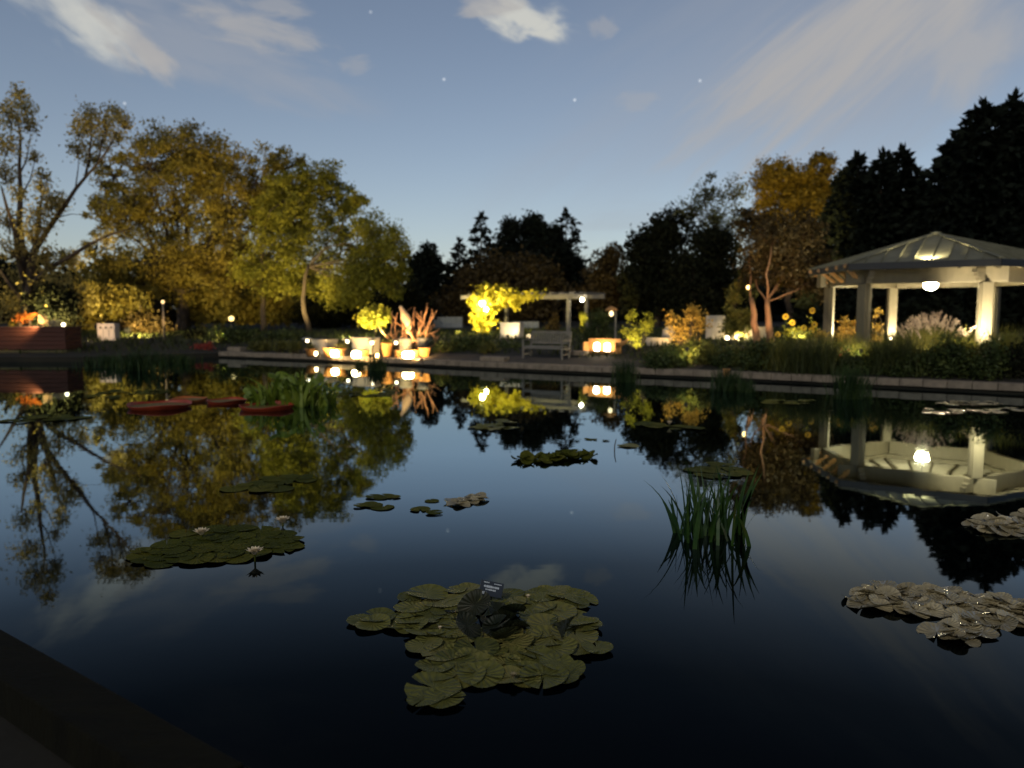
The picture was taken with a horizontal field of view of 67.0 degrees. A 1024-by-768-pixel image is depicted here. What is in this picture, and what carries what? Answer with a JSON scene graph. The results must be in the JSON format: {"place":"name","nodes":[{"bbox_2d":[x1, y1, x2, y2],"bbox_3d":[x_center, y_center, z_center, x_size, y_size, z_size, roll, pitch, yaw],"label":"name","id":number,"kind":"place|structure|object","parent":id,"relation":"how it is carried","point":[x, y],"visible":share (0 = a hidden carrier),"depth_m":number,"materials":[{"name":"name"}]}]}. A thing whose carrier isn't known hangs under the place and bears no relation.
{"place":"outdoors","nodes":[
{"label":"outdoors","id":0,"kind":"place"},
{"bbox_2d":[364,353,389,370],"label":"water grass","id":1,"kind":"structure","parent":0,"point":[375,365],"depth_m":26.09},
{"bbox_2d":[291,348,703,368],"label":"path","id":2,"kind":"structure","parent":0,"point":[546,360],"depth_m":26.66,"materials":[{"name":"stone"}]},
{"bbox_2d":[310,339,338,353],"bbox_3d":[-7.656,-1.536,31.595,0.936,0.611,0.675,3,6,31],"label":"box planter","id":3,"kind":"object","parent":2,"relation":"on","point":[322,343],"visible":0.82,"depth_m":31.34,"materials":[{"name":"concrete"}]},
{"bbox_2d":[351,337,380,353],"bbox_3d":[-5.817,-1.537,30.791,1.082,0.671,0.562,3,6,31],"label":"box planter","id":4,"kind":"object","parent":2,"relation":"on","point":[360,343],"visible":0.88,"depth_m":30.56,"materials":[{"name":"concrete"}]},
{"bbox_2d":[522,331,571,359],"bbox_3d":[1.205,-1.354,26.832,1.595,0.960,0.756,3,6,31],"label":"garden bench","id":5,"kind":"object","parent":2,"relation":"on","point":[531,346],"visible":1,"depth_m":26.92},
{"bbox_2d":[0,357,1023,767],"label":"water","id":6,"kind":"structure","parent":0,"point":[768,649],"depth_m":6.29,"materials":[{"name":"blue liquid"}]},
{"bbox_2d":[0,414,91,422],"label":"water lily","id":7,"kind":"object","parent":6,"relation":"on","point":[55,417],"visible":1,"depth_m":14.53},
{"bbox_2d":[72,352,142,367],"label":"rush clump","id":8,"kind":"object","parent":6,"relation":"on","point":[107,363],"visible":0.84,"depth_m":27.54,"materials":[{"name":"plant"}]},
{"bbox_2d":[84,389,170,398],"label":"water lily","id":9,"kind":"object","parent":6,"relation":"on","point":[141,391],"visible":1,"depth_m":19.04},
{"bbox_2d":[112,346,182,371],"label":"rush clump","id":10,"kind":"object","parent":6,"relation":"on","point":[144,364],"visible":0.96,"depth_m":26.03,"materials":[{"name":"plant"}]},
{"bbox_2d":[126,399,191,410],"bbox_3d":[-7.366,0.439,16.177,1.255,0.119,1.255,5,7,44],"label":"giant lily pad","id":11,"kind":"object","parent":6,"relation":"on","point":[159,405],"visible":1,"depth_m":16.22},
{"bbox_2d":[150,352,208,364],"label":"rush clump","id":12,"kind":"object","parent":6,"relation":"on","point":[183,360],"visible":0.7,"depth_m":29.38,"materials":[{"name":"plant"}]},
{"bbox_2d":[126,515,304,567],"bbox_3d":[-2.495,1.424,6.663,1.421,0.318,1.193,-1,5,-10],"label":"water lily","id":13,"kind":"object","parent":6,"relation":"on","point":[211,546],"visible":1,"depth_m":6.58,"materials":[{"name":"green plant"}]},
{"bbox_2d":[206,397,246,404],"bbox_3d":[-6.276,0.373,17.005,0.850,0.095,0.850,1,5,8],"label":"giant lily pad","id":14,"kind":"object","parent":6,"relation":"on","point":[229,400],"visible":0.98,"depth_m":16.95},
{"bbox_2d":[239,400,293,411],"bbox_3d":[-5.063,0.460,15.956,1.093,0.118,1.093,1,5,9],"label":"giant lily pad","id":15,"kind":"object","parent":6,"relation":"on","point":[278,406],"visible":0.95,"depth_m":15.72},
{"bbox_2d":[219,474,316,491],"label":"water lily","id":16,"kind":"object","parent":6,"relation":"on","point":[268,485],"visible":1,"depth_m":8.93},
{"bbox_2d":[242,369,342,407],"bbox_3d":[-4.752,0.051,16.827,2.131,0.851,1.885,0,5,0],"label":"taro clump","id":17,"kind":"object","parent":6,"relation":"on","point":[301,392],"visible":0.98,"depth_m":16.43,"materials":[{"name":"green plant"}]},
{"bbox_2d":[354,494,442,513],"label":"water lily","id":18,"kind":"object","parent":6,"relation":"on","point":[374,505],"visible":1,"depth_m":7.97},
{"bbox_2d":[444,492,489,506],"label":"water lily","id":19,"kind":"object","parent":6,"relation":"on","point":[476,498],"visible":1,"depth_m":8.13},
{"bbox_2d":[346,582,612,708],"bbox_3d":[-0.233,1.477,4.757,1.664,0.180,1.790,0,5,0],"label":"water lily","id":20,"kind":"object","parent":6,"relation":"on","point":[444,636],"visible":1,"depth_m":4.71,"materials":[{"name":"green plant"}]},
{"bbox_2d":[479,579,503,599],"bbox_3d":[-0.141,1.623,5.294,0.176,0.578,0.042,0,5,-4],"label":"plant label","id":21,"kind":"object","parent":6,"relation":"in","point":[493,589],"visible":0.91,"depth_m":5.27,"materials":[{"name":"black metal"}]},
{"bbox_2d":[467,419,518,430],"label":"water lily","id":22,"kind":"object","parent":6,"relation":"on","point":[497,426],"visible":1,"depth_m":13.39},
{"bbox_2d":[511,448,597,464],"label":"water lily","id":23,"kind":"object","parent":6,"relation":"on","point":[527,457],"visible":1,"depth_m":10.49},
{"bbox_2d":[609,358,640,382],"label":"water grass","id":24,"kind":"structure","parent":6,"relation":"on","point":[628,375],"depth_m":21.89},
{"bbox_2d":[633,421,704,429],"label":"water lily","id":25,"kind":"object","parent":6,"relation":"on","point":[654,424],"visible":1,"depth_m":13.50,"materials":[{"name":"green plant"}]},
{"bbox_2d":[646,460,762,548],"bbox_3d":[1.732,1.054,6.896,0.919,0.711,0.981,3,6,32],"label":"iris clump","id":26,"kind":"object","parent":6,"relation":"on","point":[719,523],"visible":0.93,"depth_m":6.93,"materials":[{"name":"green plant"}]},
{"bbox_2d":[683,462,753,477],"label":"water lily","id":27,"kind":"object","parent":6,"relation":"on","point":[712,468],"visible":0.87,"depth_m":9.71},
{"bbox_2d":[695,365,751,391],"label":"water grass","id":28,"kind":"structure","parent":6,"relation":"on","point":[731,380],"depth_m":19.48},
{"bbox_2d":[844,580,1023,646],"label":"water lily","id":29,"kind":"object","parent":6,"relation":"on","point":[926,600],"visible":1,"depth_m":5.19,"materials":[{"name":"plant"}]},
{"bbox_2d":[923,400,1023,414],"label":"water lily","id":30,"kind":"object","parent":6,"relation":"on","point":[959,411],"visible":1,"depth_m":15.68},
{"bbox_2d":[961,508,1023,536],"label":"water lily","id":31,"kind":"object","parent":6,"relation":"on","point":[984,521],"visible":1,"depth_m":7.23,"materials":[{"name":"plant"}]},
{"bbox_2d":[0,315,1023,767],"bbox_3d":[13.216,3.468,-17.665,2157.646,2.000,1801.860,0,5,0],"label":"ground","id":32,"kind":"structure","parent":0,"point":[20,749],"depth_m":29.35,"materials":[{"name":"soil"}]},
{"bbox_2d":[0,326,81,352],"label":"raised planter","id":33,"kind":"object","parent":32,"relation":"on","point":[35,339],"visible":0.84,"depth_m":31.87,"materials":[{"name":"wood"}]},
{"bbox_2d":[20,280,84,328],"bbox_3d":[-21.486,-3.345,36.134,3.150,3.022,2.396,0,5,0],"label":"understory tree","id":34,"kind":"object","parent":33,"relation":"in","point":[62,306],"visible":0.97,"depth_m":35.68,"materials":[{"name":"green plant"}]},
{"bbox_2d":[0,81,140,330],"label":"cottonwood tree","id":35,"kind":"object","parent":32,"relation":"on","point":[28,278],"visible":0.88,"depth_m":37.62,"materials":[{"name":"green plant"}]},
{"bbox_2d":[97,323,119,340],"bbox_3d":[-19.519,-2.521,37.422,0.840,0.826,0.512,0,5,0],"label":"cabinet","id":36,"kind":"object","parent":32,"relation":"on","point":[110,331],"visible":0.9,"depth_m":37.19,"materials":[{"name":"beige paint"}]},
{"bbox_2d":[60,275,157,332],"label":"understory tree","id":37,"kind":"object","parent":32,"relation":"on","point":[119,305],"visible":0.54,"depth_m":44.19,"materials":[{"name":"green plant"}]},
{"bbox_2d":[0,630,249,767],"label":"pond edging","id":38,"kind":"object","parent":32,"relation":"on","point":[72,717],"visible":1,"depth_m":3.09,"materials":[{"name":"stone"}]},
{"bbox_2d":[106,304,176,334],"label":"mound shrub","id":39,"kind":"object","parent":32,"relation":"on","point":[136,325],"visible":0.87,"depth_m":42.57,"materials":[{"name":"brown plant"}]},
{"bbox_2d":[96,296,194,327],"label":"understory tree","id":40,"kind":"object","parent":32,"relation":"on","point":[171,315],"visible":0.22,"depth_m":53.48,"materials":[{"name":"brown plant"}]},
{"bbox_2d":[56,116,309,330],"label":"cottonwood tree","id":41,"kind":"object","parent":32,"relation":"on","point":[168,269],"visible":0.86,"depth_m":48.32,"materials":[{"name":"green plant"}]},
{"bbox_2d":[177,324,214,338],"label":"mound shrub","id":42,"kind":"object","parent":32,"relation":"on","point":[196,332],"visible":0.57,"depth_m":39.70,"materials":[{"name":"green plant"}]},
{"bbox_2d":[199,320,271,343],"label":"mound shrub","id":43,"kind":"object","parent":32,"relation":"on","point":[227,334],"visible":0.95,"depth_m":36.75,"materials":[{"name":"green plant"}]},
{"bbox_2d":[175,279,299,328],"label":"understory tree","id":44,"kind":"object","parent":32,"relation":"on","point":[246,309],"visible":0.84,"depth_m":51.20,"materials":[{"name":"green plant"}]},
{"bbox_2d":[245,340,275,351],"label":"mound shrub","id":45,"kind":"object","parent":32,"relation":"on","point":[262,346],"visible":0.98,"depth_m":33.41,"materials":[{"name":"green plant"}]},
{"bbox_2d":[260,325,306,339],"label":"mound shrub","id":46,"kind":"object","parent":32,"relation":"on","point":[284,335],"visible":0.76,"depth_m":37.68,"materials":[{"name":"green plant"}]},
{"bbox_2d":[220,158,372,330],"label":"cottonwood tree","id":47,"kind":"object","parent":32,"relation":"on","point":[279,224],"visible":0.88,"depth_m":45.60,"materials":[{"name":"green plant"}]},
{"bbox_2d":[301,189,414,332],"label":"willow tree","id":48,"kind":"object","parent":32,"relation":"on","point":[367,271],"visible":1,"depth_m":43.15,"materials":[{"name":"green plant"}]},
{"bbox_2d":[291,277,443,328],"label":"understory tree","id":49,"kind":"object","parent":32,"relation":"on","point":[319,316],"visible":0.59,"depth_m":50.96,"materials":[{"name":"green plant"}]},
{"bbox_2d":[352,302,391,336],"bbox_3d":[-5.789,-2.438,32.094,1.675,1.909,1.618,0,5,0],"label":"topiary tree","id":50,"kind":"object","parent":32,"relation":"on","point":[374,317],"visible":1,"depth_m":31.83,"materials":[{"name":"yellow plant"}]},
{"bbox_2d":[0,243,806,322],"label":"woods","id":51,"kind":"object","parent":32,"relation":"on","point":[778,308],"visible":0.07,"depth_m":70.98,"materials":[{"name":"plant"}]},
{"bbox_2d":[378,303,439,348],"bbox_3d":[-4.264,-2.273,31.553,2.613,2.046,1.195,0,5,0],"label":"bare shrub","id":52,"kind":"object","parent":32,"relation":"on","point":[406,320],"visible":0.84,"depth_m":31.31,"materials":[{"name":"plant"}]},
{"bbox_2d":[406,239,455,322],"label":"pine tree","id":53,"kind":"object","parent":32,"relation":"on","point":[427,266],"visible":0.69,"depth_m":64.08,"materials":[{"name":"green plant"}]},
{"bbox_2d":[433,317,462,327],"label":"fence panel","id":54,"kind":"object","parent":32,"relation":"on","point":[447,322],"visible":0.66,"depth_m":51.83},
{"bbox_2d":[428,332,478,352],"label":"mound shrub","id":55,"kind":"object","parent":32,"relation":"on","point":[449,347],"visible":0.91,"depth_m":29.79,"materials":[{"name":"green plant"}]},
{"bbox_2d":[438,236,472,322],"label":"spruce tree","id":56,"kind":"object","parent":32,"relation":"on","point":[458,249],"visible":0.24,"depth_m":67.05,"materials":[{"name":"green plant"}]},
{"bbox_2d":[461,211,499,318],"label":"spruce tree","id":57,"kind":"object","parent":32,"relation":"on","point":[474,230],"visible":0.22,"depth_m":68.80,"materials":[{"name":"green plant"}]},
{"bbox_2d":[423,244,575,325],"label":"shade tree","id":58,"kind":"object","parent":32,"relation":"on","point":[509,272],"visible":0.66,"depth_m":56.23,"materials":[{"name":"green plant"}]},
{"bbox_2d":[484,214,530,286],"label":"pine tree","id":59,"kind":"object","parent":32,"relation":"on","point":[510,234],"visible":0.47,"depth_m":65.43,"materials":[{"name":"green plant"}]},
{"bbox_2d":[499,322,524,337],"bbox_3d":[0.000,-2.505,35.923,1.130,0.727,0.480,3,6,31],"label":"box planter","id":60,"kind":"object","parent":32,"relation":"on","point":[516,328],"visible":0.88,"depth_m":35.71,"materials":[{"name":"concrete"}]},
{"bbox_2d":[6,325,1023,379],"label":"ground cover","id":61,"kind":"object","parent":32,"relation":"on","point":[348,332],"visible":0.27,"depth_m":36.16,"materials":[{"name":"green plant"}]},
{"bbox_2d":[461,292,604,335],"bbox_3d":[0.979,-3.643,40.092,7.410,2.128,2.900,3,6,31],"label":"pergola","id":62,"kind":"object","parent":32,"relation":"on","point":[585,296],"visible":0.41,"depth_m":38.26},
{"bbox_2d":[466,281,546,333],"bbox_3d":[-0.293,-3.862,39.536,4.703,2.880,2.146,3,6,31],"label":"climbing vine","id":63,"kind":"object","parent":62,"relation":"attached to","point":[480,317],"visible":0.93,"depth_m":39.50,"materials":[{"name":"yellow plant"}]},
{"bbox_2d":[510,209,562,321],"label":"pine tree","id":64,"kind":"object","parent":32,"relation":"on","point":[532,229],"visible":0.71,"depth_m":66.22,"materials":[{"name":"green plant"}]},
{"bbox_2d":[540,221,588,321],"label":"pine tree","id":65,"kind":"object","parent":32,"relation":"on","point":[558,234],"visible":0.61,"depth_m":67.04,"materials":[{"name":"green plant"}]},
{"bbox_2d":[552,207,593,321],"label":"spruce tree","id":66,"kind":"object","parent":32,"relation":"on","point":[574,233],"visible":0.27,"depth_m":68.67,"materials":[{"name":"green plant"}]},
{"bbox_2d":[575,308,618,342],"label":"clipped shrub","id":67,"kind":"object","parent":32,"relation":"on","point":[597,327],"visible":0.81,"depth_m":30.76,"materials":[{"name":"green plant"}]},
{"bbox_2d":[569,241,633,323],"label":"shade tree","id":68,"kind":"object","parent":32,"relation":"on","point":[602,279],"visible":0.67,"depth_m":58.66,"materials":[{"name":"green plant"}]},
{"bbox_2d":[583,338,628,353],"bbox_3d":[3.350,-1.349,27.075,1.719,0.572,0.515,3,6,31],"label":"tray planter","id":69,"kind":"object","parent":32,"relation":"on","point":[616,345],"visible":0.76,"depth_m":27.24,"materials":[{"name":"ceramic"}]},
{"bbox_2d":[219,351,1023,391],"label":"pond wall","id":70,"kind":"structure","parent":32,"relation":"on","point":[977,385],"depth_m":23.35,"materials":[{"name":"stone"}]},
{"bbox_2d":[617,308,656,350],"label":"flowering shrub","id":71,"kind":"object","parent":32,"relation":"on","point":[646,327],"visible":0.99,"depth_m":27.39,"materials":[{"name":"yellow plant"}]},
{"bbox_2d":[614,201,704,325],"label":"oak tree","id":72,"kind":"object","parent":32,"relation":"on","point":[653,244],"visible":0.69,"depth_m":52.60,"materials":[{"name":"green plant"}]},
{"bbox_2d":[631,349,696,369],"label":"mound shrub","id":73,"kind":"object","parent":32,"relation":"on","point":[669,361],"visible":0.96,"depth_m":23.78,"materials":[{"name":"green plant"}]},
{"bbox_2d":[641,340,718,359],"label":"mound shrub","id":74,"kind":"object","parent":32,"relation":"on","point":[667,349],"visible":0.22,"depth_m":24.91,"materials":[{"name":"green plant"}]},
{"bbox_2d":[662,302,712,346],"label":"flowering shrub","id":75,"kind":"object","parent":32,"relation":"on","point":[692,313],"visible":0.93,"depth_m":28.35,"materials":[{"name":"orange plant"}]},
{"bbox_2d":[675,336,716,363],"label":"mound shrub","id":76,"kind":"object","parent":32,"relation":"on","point":[693,342],"visible":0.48,"depth_m":24.23,"materials":[{"name":"green plant"}]},
{"bbox_2d":[651,220,760,326],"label":"oak tree","id":77,"kind":"object","parent":32,"relation":"on","point":[707,275],"visible":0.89,"depth_m":48.88,"materials":[{"name":"green plant"}]},
{"bbox_2d":[690,345,724,364],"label":"mound shrub","id":78,"kind":"object","parent":32,"relation":"on","point":[704,358],"visible":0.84,"depth_m":23.87,"materials":[{"name":"green plant"}]},
{"bbox_2d":[672,171,752,241],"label":"ash tree","id":79,"kind":"object","parent":32,"relation":"on","point":[713,219],"visible":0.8,"depth_m":51.02,"materials":[{"name":"green plant"}]},
{"bbox_2d":[703,342,747,367],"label":"mound shrub","id":80,"kind":"object","parent":32,"relation":"on","point":[728,358],"visible":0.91,"depth_m":23.41,"materials":[{"name":"green plant"}]},
{"bbox_2d":[717,273,751,339],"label":"shrub","id":81,"kind":"object","parent":32,"relation":"on","point":[737,324],"visible":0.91,"depth_m":31.74,"materials":[{"name":"green plant"}]},
{"bbox_2d":[706,315,766,339],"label":"garden wall","id":82,"kind":"structure","parent":32,"relation":"on","point":[715,324],"depth_m":33.27,"materials":[{"name":"concrete"}]},
{"bbox_2d":[737,337,775,371],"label":"mound shrub","id":83,"kind":"object","parent":32,"relation":"on","point":[753,361],"visible":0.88,"depth_m":22.64,"materials":[{"name":"green plant"}]},
{"bbox_2d":[727,334,831,371],"bbox_3d":[8.024,-0.949,22.533,3.048,1.074,2.279,-4,6,-34],"label":"grass mound","id":84,"kind":"object","parent":32,"relation":"on","point":[771,367],"depth_m":22.37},
{"bbox_2d":[729,203,845,342],"bbox_3d":[10.604,-4.133,29.779,4.470,5.462,3.591,0,5,0],"label":"twin trunk tree","id":85,"kind":"object","parent":32,"relation":"on","point":[799,260],"visible":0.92,"depth_m":29.36,"materials":[{"name":"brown plant"}]},
{"bbox_2d":[745,147,841,321],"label":"poplar tree","id":86,"kind":"object","parent":32,"relation":"on","point":[793,186],"visible":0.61,"depth_m":55.57,"materials":[{"name":"yellow plant"}]},
{"bbox_2d":[758,328,868,376],"bbox_3d":[8.534,-0.938,21.751,3.439,1.317,2.670,0,5,0],"label":"grass mound","id":87,"kind":"object","parent":32,"relation":"on","point":[819,363],"depth_m":21.59,"materials":[{"name":"plant"}]},
{"bbox_2d":[786,165,872,327],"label":"spruce tree","id":88,"kind":"object","parent":32,"relation":"on","point":[827,212],"visible":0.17,"depth_m":48.96,"materials":[{"name":"green plant"}]},
{"bbox_2d":[787,329,882,354],"bbox_3d":[9.610,-1.185,23.286,3.085,1.063,2.543,0,5,0],"label":"grass mound","id":89,"kind":"object","parent":32,"relation":"on","point":[845,340],"depth_m":23.05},
{"bbox_2d":[802,149,884,328],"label":"spruce tree","id":90,"kind":"object","parent":32,"relation":"on","point":[854,172],"visible":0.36,"depth_m":47.65,"materials":[{"name":"green plant"}]},
{"bbox_2d":[831,315,855,344],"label":"flowering shrub","id":91,"kind":"object","parent":32,"relation":"on","point":[843,328],"visible":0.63,"depth_m":25.39,"materials":[{"name":"orange plant"}]},
{"bbox_2d":[842,349,884,373],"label":"mound shrub","id":92,"kind":"object","parent":32,"relation":"on","point":[867,367],"visible":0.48,"depth_m":21.16,"materials":[{"name":"green plant"}]},
{"bbox_2d":[819,146,908,328],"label":"spruce tree","id":93,"kind":"object","parent":32,"relation":"on","point":[886,222],"visible":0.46,"depth_m":46.47,"materials":[{"name":"green plant"}]},
{"bbox_2d":[832,329,954,376],"bbox_3d":[10.598,-0.926,21.124,3.144,1.290,2.864,-3,6,-30],"label":"grass mound","id":94,"kind":"object","parent":32,"relation":"on","point":[895,350],"depth_m":20.76,"materials":[{"name":"plant"}]},
{"bbox_2d":[883,142,918,243],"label":"spruce tree","id":95,"kind":"object","parent":32,"relation":"on","point":[905,161],"visible":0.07,"depth_m":47.57,"materials":[{"name":"green plant"}]},
{"bbox_2d":[881,165,927,320],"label":"spruce tree","id":96,"kind":"object","parent":32,"relation":"on","point":[911,181],"visible":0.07,"depth_m":46.81,"materials":[{"name":"green plant"}]},
{"bbox_2d":[881,347,934,377],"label":"mound shrub","id":97,"kind":"object","parent":32,"relation":"on","point":[902,370],"visible":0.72,"depth_m":20.42,"materials":[{"name":"green plant"}]},
{"bbox_2d":[808,231,1023,348],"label":"pavilion","id":98,"kind":"structure","parent":32,"relation":"on","point":[988,270],"depth_m":23.45,"materials":[{"name":"wood"}]},
{"bbox_2d":[860,311,975,351],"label":"fountain grass","id":99,"kind":"object","parent":32,"relation":"on","point":[927,335],"depth_m":22.23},
{"bbox_2d":[905,344,959,377],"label":"mound shrub","id":100,"kind":"object","parent":32,"relation":"on","point":[930,366],"visible":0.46,"depth_m":20.25,"materials":[{"name":"green plant"}]},
{"bbox_2d":[871,133,1006,330],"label":"spruce tree","id":101,"kind":"object","parent":32,"relation":"on","point":[924,189],"visible":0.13,"depth_m":42.13,"materials":[{"name":"green plant"}]},
{"bbox_2d":[926,325,974,378],"bbox_3d":[11.498,-0.834,20.306,1.512,1.458,1.308,-2,6,-25],"label":"mound shrub","id":102,"kind":"object","parent":32,"relation":"on","point":[949,363],"visible":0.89,"depth_m":20.01,"materials":[{"name":"green plant"}]},
{"bbox_2d":[896,96,1023,332],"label":"spruce tree","id":103,"kind":"object","parent":32,"relation":"on","point":[977,136],"visible":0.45,"depth_m":39.29,"materials":[{"name":"green plant"}]},
{"bbox_2d":[913,87,1023,333],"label":"spruce tree","id":104,"kind":"object","parent":32,"relation":"on","point":[1013,105],"visible":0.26,"depth_m":38.98,"materials":[{"name":"green plant"}]},
{"bbox_2d":[945,322,1023,370],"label":"grass mound","id":105,"kind":"object","parent":32,"relation":"on","point":[1008,340],"depth_m":20.30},
{"bbox_2d":[960,333,1017,380],"bbox_3d":[12.075,-0.677,19.768,1.409,1.272,1.462,0,5,0],"label":"mound shrub","id":106,"kind":"object","parent":32,"relation":"on","point":[985,362],"visible":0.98,"depth_m":19.46,"materials":[{"name":"green plant"}]},
{"bbox_2d":[992,336,1023,378],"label":"mound shrub","id":107,"kind":"object","parent":32,"relation":"on","point":[1014,365],"visible":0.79,"depth_m":19.45,"materials":[{"name":"green plant"}]},
{"bbox_2d":[0,0,1023,308],"label":"sky","id":108,"kind":"structure","parent":0,"point":[442,113],"materials":[{"name":"blue"}]},
{"bbox_2d":[821,362,883,399],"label":"water grass","id":109,"kind":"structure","parent":0,"point":[851,389],"depth_m":17.68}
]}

